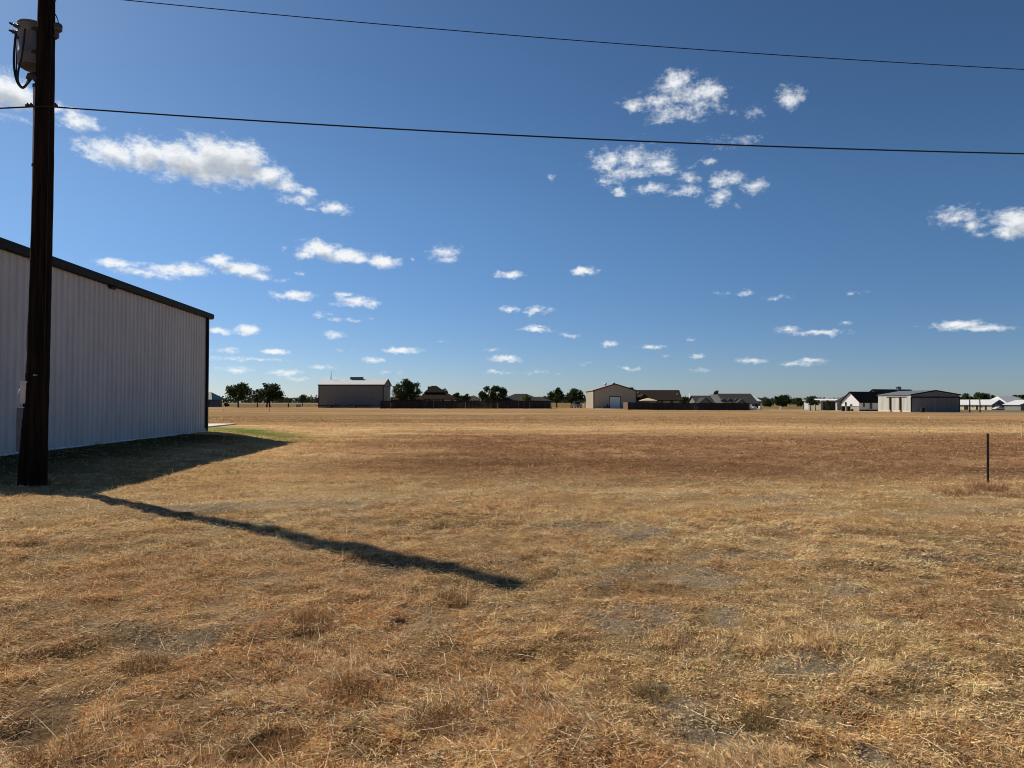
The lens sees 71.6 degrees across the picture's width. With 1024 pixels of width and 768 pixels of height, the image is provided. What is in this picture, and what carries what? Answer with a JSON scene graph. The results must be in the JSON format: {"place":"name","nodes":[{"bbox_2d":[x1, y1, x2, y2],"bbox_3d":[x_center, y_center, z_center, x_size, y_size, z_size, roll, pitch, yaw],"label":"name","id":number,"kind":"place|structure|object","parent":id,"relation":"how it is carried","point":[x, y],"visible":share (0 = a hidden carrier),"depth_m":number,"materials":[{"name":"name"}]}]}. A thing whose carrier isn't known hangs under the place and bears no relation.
{"place":"outdoors","nodes":[
{"label":"outdoors","id":0,"kind":"place"},
{"bbox_2d":[0,402,1023,767],"bbox_3d":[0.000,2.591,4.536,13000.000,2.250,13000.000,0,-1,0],"label":"ground","id":1,"kind":"structure","parent":0,"point":[114,636],"depth_m":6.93,"materials":[{"name":"beige plant"}]},
{"bbox_2d":[17,0,55,486],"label":"utility pole","id":2,"kind":"object","parent":1,"relation":"on","point":[33,463],"visible":0.91,"depth_m":13.64,"materials":[{"name":"brown wood"}]},
{"bbox_2d":[15,407,23,451],"bbox_3d":[-9.379,0.865,13.622,0.187,0.847,0.220,0,-1,0],"label":"service panel","id":3,"kind":"object","parent":2,"relation":"attached to","point":[19,414],"visible":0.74,"depth_m":13.53,"materials":[{"name":"metal"}]},
{"bbox_2d":[16,409,22,449],"bbox_3d":[-9.373,0.872,13.536,0.134,0.789,0.011,0,-1,0],"label":"door","id":4,"kind":"structure","parent":3,"relation":"in","point":[19,411],"depth_m":13.53,"materials":[{"name":"metal"}]},
{"bbox_2d":[18,381,26,406],"bbox_3d":[-9.339,0.214,13.618,0.221,0.531,0.222,0,-1,0],"label":"meter box","id":5,"kind":"object","parent":2,"relation":"attached to","point":[22,392],"visible":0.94,"depth_m":13.52,"materials":[{"name":"grey metal"}]},
{"bbox_2d":[9,19,36,71],"bbox_3d":[-9.653,-6.838,14.175,0.680,1.130,0.542,0,-2,-15],"label":"transformer","id":6,"kind":"object","parent":2,"relation":"attached to","point":[28,63],"visible":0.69,"depth_m":13.97,"materials":[{"name":"grey paint"}]},
{"bbox_2d":[16,34,17,77],"bbox_3d":[-9.745,-6.458,14.168,0.307,1.108,0.024,0,-1,0],"label":"drop cable","id":7,"kind":"object","parent":6,"relation":"attached to","point":[16,59],"visible":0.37,"depth_m":14.16,"materials":[{"name":"black rubber"}]},
{"bbox_2d":[13,34,28,88],"bbox_3d":[-9.777,-6.463,14.168,0.368,1.163,0.044,0,-1,0],"label":"drop cable","id":8,"kind":"object","parent":6,"relation":"attached to","point":[14,52],"visible":0.63,"depth_m":14.15,"materials":[{"name":"black rubber"}]},
{"bbox_2d":[17,29,31,87],"bbox_3d":[-9.512,-6.357,13.866,0.301,1.169,0.036,0,-1,0],"label":"drop cable","id":9,"kind":"object","parent":6,"relation":"hanging from","point":[19,65],"visible":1,"depth_m":13.85,"materials":[{"name":"black rubber"}]},
{"bbox_2d":[25,72,36,373],"bbox_3d":[-9.288,-3.035,13.701,0.287,6.036,0.170,0,-1,0],"label":"conduit riser","id":10,"kind":"object","parent":2,"relation":"attached to","point":[31,76],"visible":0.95,"depth_m":13.71,"materials":[{"name":"plastic"}]},
{"bbox_2d":[53,13,62,39],"bbox_3d":[-8.912,-7.008,13.891,0.208,0.556,0.156,1,-2,-26],"label":"lightning arrester","id":11,"kind":"object","parent":2,"relation":"attached to","point":[57,27],"visible":0.94,"depth_m":13.86,"materials":[{"name":"ceramic"}]},
{"bbox_2d":[0,103,1023,153],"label":"power line","id":12,"kind":"object","parent":2,"relation":"attached to","point":[31,105],"visible":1,"depth_m":14.06,"materials":[{"name":"metal"}]},
{"bbox_2d":[125,0,1023,69],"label":"power line","id":13,"kind":"object","parent":2,"relation":"attached to","point":[565,39],"visible":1,"depth_m":14.53,"materials":[{"name":"black rubber"}]},
{"bbox_2d":[0,237,213,455],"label":"metal building","id":14,"kind":"structure","parent":1,"relation":"on","point":[128,362],"depth_m":22.91,"materials":[{"name":"white metal"}]},
{"bbox_2d":[208,392,225,406],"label":"house","id":15,"kind":"structure","parent":1,"relation":"on","point":[215,400],"depth_m":235.87,"materials":[{"name":"metal"}]},
{"bbox_2d":[208,424,235,427],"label":"concrete slab","id":16,"kind":"structure","parent":1,"relation":"on","point":[213,425],"depth_m":40.37,"materials":[{"name":"white concrete"}]},
{"bbox_2d":[225,382,255,406],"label":"oak tree","id":17,"kind":"object","parent":1,"relation":"on","point":[241,391],"visible":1,"depth_m":213.70,"materials":[{"name":"green plant"}]},
{"bbox_2d":[252,389,261,406],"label":"oak tree","id":18,"kind":"object","parent":1,"relation":"on","point":[256,399],"visible":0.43,"depth_m":221.69,"materials":[{"name":"green plant"}]},
{"bbox_2d":[254,383,285,406],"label":"oak tree","id":19,"kind":"object","parent":1,"relation":"on","point":[269,391],"visible":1,"depth_m":214.38,"materials":[{"name":"green plant"}]},
{"bbox_2d":[299,394,306,405],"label":"young tree","id":20,"kind":"object","parent":1,"relation":"on","point":[302,397],"visible":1,"depth_m":259.76,"materials":[{"name":"green plant"}]},
{"bbox_2d":[318,403,341,407],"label":"flatbed trailer","id":21,"kind":"object","parent":1,"relation":"on","point":[329,406],"visible":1,"depth_m":193.76,"materials":[{"name":"metal"}]},
{"bbox_2d":[317,377,391,407],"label":"barn","id":22,"kind":"structure","parent":1,"relation":"on","point":[373,393],"depth_m":200.00,"materials":[{"name":"beige metal"}]},
{"bbox_2d":[345,405,370,407],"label":"flatbed trailer","id":23,"kind":"object","parent":1,"relation":"on","point":[352,406],"visible":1,"depth_m":193.76,"materials":[{"name":"metal"}]},
{"bbox_2d":[391,378,422,400],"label":"oak tree","id":24,"kind":"object","parent":1,"relation":"on","point":[405,390],"visible":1,"depth_m":185.31,"materials":[{"name":"green plant"}]},
{"bbox_2d":[391,386,458,407],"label":"house","id":25,"kind":"structure","parent":1,"relation":"on","point":[435,393],"depth_m":191.37,"materials":[{"name":"brown"}]},
{"bbox_2d":[452,392,461,400],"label":"oak tree","id":26,"kind":"object","parent":1,"relation":"on","point":[456,395],"visible":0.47,"depth_m":204.78,"materials":[{"name":"green plant"}]},
{"bbox_2d":[380,400,550,408],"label":"picket fence","id":27,"kind":"object","parent":1,"relation":"on","point":[474,404],"visible":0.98,"depth_m":167.93,"materials":[{"name":"wood"}]},
{"bbox_2d":[462,394,471,407],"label":"oak tree","id":28,"kind":"object","parent":1,"relation":"on","point":[466,397],"visible":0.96,"depth_m":204.67,"materials":[{"name":"green plant"}]},
{"bbox_2d":[471,395,478,399],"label":"house","id":29,"kind":"structure","parent":1,"relation":"on","point":[474,397],"depth_m":299.93,"materials":[{"name":"grey"}]},
{"bbox_2d":[478,385,507,402],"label":"oak tree","id":30,"kind":"object","parent":1,"relation":"on","point":[502,393],"visible":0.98,"depth_m":185.46,"materials":[{"name":"green plant"}]},
{"bbox_2d":[497,394,552,407],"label":"house","id":31,"kind":"structure","parent":1,"relation":"on","point":[513,397],"depth_m":186.41,"materials":[{"name":"grey"}]},
{"bbox_2d":[521,394,531,408],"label":"young tree","id":32,"kind":"object","parent":1,"relation":"on","point":[526,398],"visible":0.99,"depth_m":167.78,"materials":[{"name":"green plant"}]},
{"bbox_2d":[222,395,838,402],"bbox_3d":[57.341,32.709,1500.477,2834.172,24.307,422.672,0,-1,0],"label":"treeline","id":33,"kind":"object","parent":1,"relation":"on","point":[283,400],"visible":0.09,"depth_m":1386.95,"materials":[{"name":"green plant"}]},
{"bbox_2d":[547,387,565,406],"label":"oak tree","id":34,"kind":"object","parent":1,"relation":"on","point":[551,394],"visible":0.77,"depth_m":213.58,"materials":[{"name":"green plant"}]},
{"bbox_2d":[553,394,559,407],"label":"young tree","id":35,"kind":"object","parent":1,"relation":"on","point":[557,399],"visible":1,"depth_m":207.62,"materials":[{"name":"green plant"}]},
{"bbox_2d":[564,388,585,407],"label":"oak tree","id":36,"kind":"object","parent":1,"relation":"on","point":[572,395],"visible":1,"depth_m":215.19,"materials":[{"name":"green plant"}]},
{"bbox_2d":[571,401,581,407],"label":"pickup truck","id":37,"kind":"object","parent":1,"relation":"on","point":[575,404],"visible":0.99,"depth_m":198.58,"materials":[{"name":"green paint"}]},
{"bbox_2d":[585,382,636,408],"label":"barn","id":38,"kind":"structure","parent":1,"relation":"on","point":[613,395],"depth_m":189.98,"materials":[{"name":"beige metal"}]},
{"bbox_2d":[610,397,619,407],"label":"roll up door","id":39,"kind":"structure","parent":38,"relation":"in","point":[614,401],"depth_m":189.91,"materials":[{"name":"white metal"}]},
{"bbox_2d":[623,402,627,409],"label":"side fence","id":40,"kind":"object","parent":1,"relation":"on","point":[625,405],"visible":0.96,"depth_m":174.64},
{"bbox_2d":[637,390,682,407],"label":"house","id":41,"kind":"structure","parent":1,"relation":"on","point":[667,396],"depth_m":200.09,"materials":[{"name":"brown"}]},
{"bbox_2d":[681,396,687,402],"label":"oak tree","id":42,"kind":"object","parent":1,"relation":"on","point":[685,399],"visible":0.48,"depth_m":229.54,"materials":[{"name":"green plant"}]},
{"bbox_2d":[628,402,749,409],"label":"fence","id":43,"kind":"object","parent":1,"relation":"on","point":[680,406],"visible":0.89,"depth_m":170.92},
{"bbox_2d":[687,394,758,409],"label":"house","id":44,"kind":"structure","parent":1,"relation":"on","point":[735,398],"depth_m":189.34,"materials":[{"name":"grey"}]},
{"bbox_2d":[749,396,761,407],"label":"house","id":45,"kind":"structure","parent":1,"relation":"on","point":[759,401],"depth_m":235.90,"materials":[{"name":"white paint"}]},
{"bbox_2d":[761,399,773,406],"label":"oak tree","id":46,"kind":"object","parent":1,"relation":"on","point":[766,402],"visible":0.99,"depth_m":329.26,"materials":[{"name":"green plant"}]},
{"bbox_2d":[774,394,792,406],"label":"oak tree","id":47,"kind":"object","parent":1,"relation":"on","point":[781,400],"visible":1,"depth_m":329.22,"materials":[{"name":"green plant"}]},
{"bbox_2d":[792,398,802,406],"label":"oak tree","id":48,"kind":"object","parent":1,"relation":"on","point":[799,402],"visible":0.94,"depth_m":349.44,"materials":[{"name":"green plant"}]},
{"bbox_2d":[805,396,816,410],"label":"young tree","id":49,"kind":"object","parent":1,"relation":"on","point":[810,400],"visible":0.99,"depth_m":195.59,"materials":[{"name":"green plant"}]},
{"bbox_2d":[802,399,841,409],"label":"shed","id":50,"kind":"structure","parent":1,"relation":"on","point":[821,406],"depth_m":215.84,"materials":[{"name":"beige"}]},
{"bbox_2d":[804,402,808,409],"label":"door","id":51,"kind":"structure","parent":50,"relation":"in","point":[806,407],"depth_m":219.65,"materials":[{"name":"white metal"}]},
{"bbox_2d":[825,400,831,410],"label":"shrub","id":52,"kind":"object","parent":1,"relation":"on","point":[828,402],"visible":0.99,"depth_m":204.75,"materials":[{"name":"green plant"}]},
{"bbox_2d":[834,385,911,410],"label":"house","id":53,"kind":"structure","parent":1,"relation":"on","point":[861,401],"depth_m":198.67,"materials":[{"name":"white paint"}]},
{"bbox_2d":[878,390,960,411],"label":"hangar","id":54,"kind":"structure","parent":1,"relation":"on","point":[927,400],"depth_m":175.94,"materials":[{"name":"white metal"}]},
{"bbox_2d":[912,398,934,411],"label":"sliding door","id":55,"kind":"structure","parent":54,"relation":"in","point":[917,403],"depth_m":175.81,"materials":[{"name":"grey metal"}]},
{"bbox_2d":[936,398,958,411],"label":"sliding door","id":56,"kind":"structure","parent":54,"relation":"in","point":[942,404],"depth_m":175.81,"materials":[{"name":"grey metal"}]},
{"bbox_2d":[960,393,975,399],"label":"oak tree","id":57,"kind":"object","parent":1,"relation":"on","point":[964,396],"visible":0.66,"depth_m":418.01,"materials":[{"name":"green plant"}]},
{"bbox_2d":[967,392,984,399],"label":"oak tree","id":58,"kind":"object","parent":1,"relation":"on","point":[977,395],"visible":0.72,"depth_m":418.55,"materials":[{"name":"green plant"}]},
{"bbox_2d":[986,433,988,481],"bbox_3d":[9.490,1.543,14.171,0.057,1.110,0.040,0,-1,0],"label":"fence post","id":59,"kind":"object","parent":1,"relation":"on","point":[987,440],"visible":0.82,"depth_m":14.15,"materials":[{"name":"metal"}]},
{"bbox_2d":[980,393,995,399],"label":"oak tree","id":60,"kind":"object","parent":1,"relation":"on","point":[987,397],"visible":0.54,"depth_m":417.95,"materials":[{"name":"green plant"}]},
{"bbox_2d":[960,396,1022,409],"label":"house","id":61,"kind":"structure","parent":1,"relation":"on","point":[990,404],"depth_m":326.28,"materials":[{"name":"white metal"}]},
{"bbox_2d":[992,406,1003,409],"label":"pickup truck","id":62,"kind":"object","parent":1,"relation":"on","point":[998,407],"visible":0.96,"depth_m":311.08,"materials":[{"name":"white paint"}]},
{"bbox_2d":[1002,400,1023,410],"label":"house","id":63,"kind":"structure","parent":1,"relation":"on","point":[1016,405],"depth_m":304.55,"materials":[{"name":"white metal"}]},
{"bbox_2d":[1013,394,1023,399],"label":"oak tree","id":64,"kind":"object","parent":1,"relation":"on","point":[1021,396],"visible":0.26,"depth_m":418.28,"materials":[{"name":"green plant"}]},
{"bbox_2d":[0,0,1023,401],"label":"sky","id":65,"kind":"structure","parent":0,"point":[462,263],"materials":[{"name":"blue"}]},
{"bbox_2d":[639,398,656,401],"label":"parasol","id":66,"kind":"object","parent":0,"point":[647,399],"visible":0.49,"depth_m":176.75,"materials":[{"name":"beige fabric"}]}
]}

